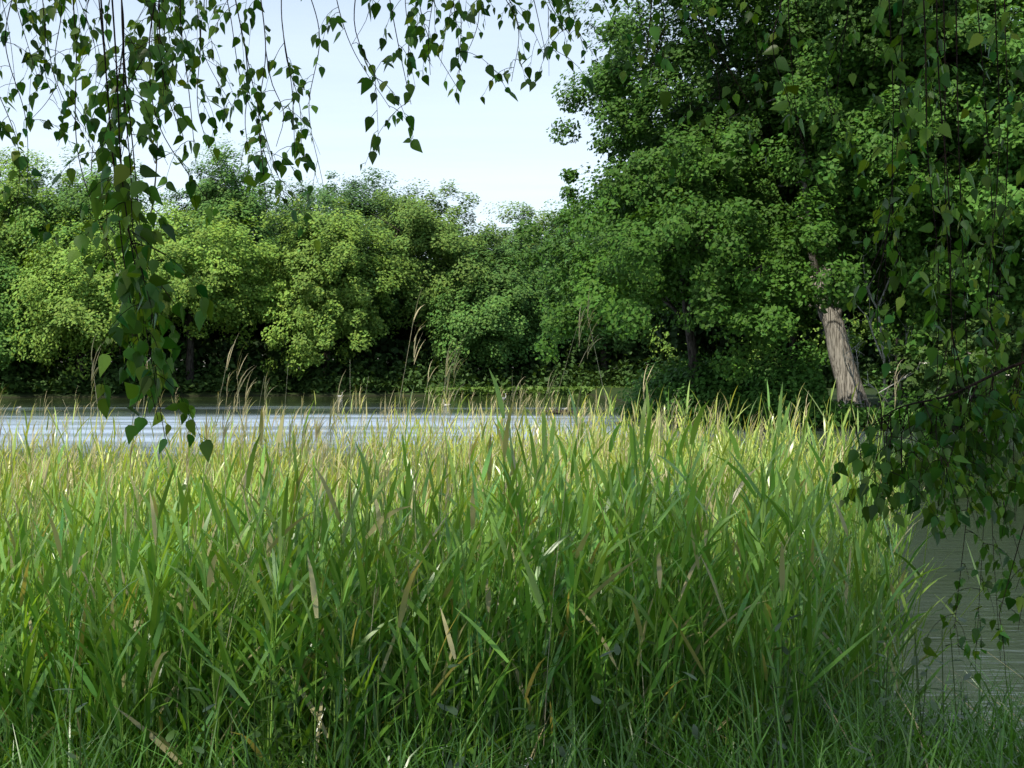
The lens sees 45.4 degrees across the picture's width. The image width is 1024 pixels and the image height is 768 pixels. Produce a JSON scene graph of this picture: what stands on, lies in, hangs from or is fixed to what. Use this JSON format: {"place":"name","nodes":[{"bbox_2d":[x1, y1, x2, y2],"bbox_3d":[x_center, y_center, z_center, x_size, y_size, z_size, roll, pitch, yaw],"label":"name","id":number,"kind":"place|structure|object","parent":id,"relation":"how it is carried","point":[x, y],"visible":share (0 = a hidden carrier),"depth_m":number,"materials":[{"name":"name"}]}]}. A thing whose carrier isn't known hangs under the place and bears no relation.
{"place":"outdoors","nodes":[
{"label":"outdoors","id":0,"kind":"place"},
{"bbox_2d":[0,137,620,249],"bbox_3d":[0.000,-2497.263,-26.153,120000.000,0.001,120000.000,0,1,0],"label":"cloud","id":1,"kind":"structure","parent":0,"point":[494,184],"depth_m":15935.83,"materials":[{"name":"white"}]},
{"bbox_2d":[0,377,999,430],"bbox_3d":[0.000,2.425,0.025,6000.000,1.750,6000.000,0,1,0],"label":"ground","id":2,"kind":"structure","parent":0,"point":[871,393],"depth_m":123.89,"materials":[{"name":"brown soil"}]},
{"bbox_2d":[0,133,933,395],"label":"trees","id":3,"kind":"object","parent":2,"relation":"on","point":[283,300],"depth_m":131.48,"materials":[{"name":"green plant"}]},
{"bbox_2d":[0,614,1023,767],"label":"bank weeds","id":4,"kind":"object","parent":2,"relation":"on","point":[952,751],"visible":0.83,"depth_m":5.08,"materials":[{"name":"green plant"}]},
{"bbox_2d":[231,636,1023,767],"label":"bank litter","id":5,"kind":"object","parent":2,"relation":"on","point":[730,727],"visible":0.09,"depth_m":5.50,"materials":[{"name":"brown plant"}]},
{"bbox_2d":[511,0,1023,428],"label":"trees","id":6,"kind":"object","parent":2,"relation":"on","point":[773,301],"depth_m":54.18,"materials":[{"name":"green plant"}]},
{"bbox_2d":[546,0,1023,409],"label":"tree","id":7,"kind":"object","parent":2,"relation":"on","point":[613,91],"depth_m":56.41,"materials":[{"name":"green plant"}]},
{"bbox_2d":[790,216,975,427],"bbox_3d":[17.866,-3.599,57.045,8.739,12.049,7.145,-1,1,-43],"label":"dead tree","id":8,"kind":"object","parent":2,"relation":"on","point":[881,355],"visible":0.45,"depth_m":57.36,"materials":[{"name":"brown wood"}]},
{"bbox_2d":[876,295,1023,420],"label":"bush","id":9,"kind":"object","parent":2,"relation":"on","point":[974,324],"depth_m":53.11,"materials":[{"name":"green plant"}]},
{"bbox_2d":[0,0,1013,370],"label":"sky","id":10,"kind":"structure","parent":0,"point":[505,130],"materials":[{"name":"blue"}]},
{"bbox_2d":[0,0,1023,690],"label":"hanging birch branches","id":11,"kind":"object","parent":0,"point":[126,282],"depth_m":3.30,"materials":[{"name":"green plant"}]},
{"bbox_2d":[0,395,1023,767],"bbox_3d":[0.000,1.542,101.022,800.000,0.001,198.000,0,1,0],"label":"water","id":12,"kind":"structure","parent":0,"point":[934,551],"depth_m":40.10,"materials":[{"name":"grey liquid"}]},
{"bbox_2d":[0,285,924,767],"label":"dry reeds","id":13,"kind":"object","parent":12,"relation":"on","point":[390,425],"visible":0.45,"depth_m":6.31,"materials":[{"name":"plant"}]},
{"bbox_2d":[0,369,1012,767],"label":"reeds","id":14,"kind":"object","parent":12,"relation":"on","point":[758,559],"visible":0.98,"depth_m":5.70,"materials":[{"name":"green plant"}]},
{"bbox_2d":[537,406,639,423],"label":"log and post","id":15,"kind":"object","parent":12,"relation":"in","point":[556,411],"visible":0.3,"depth_m":73.99,"materials":[{"name":"brown wood"}]}
]}

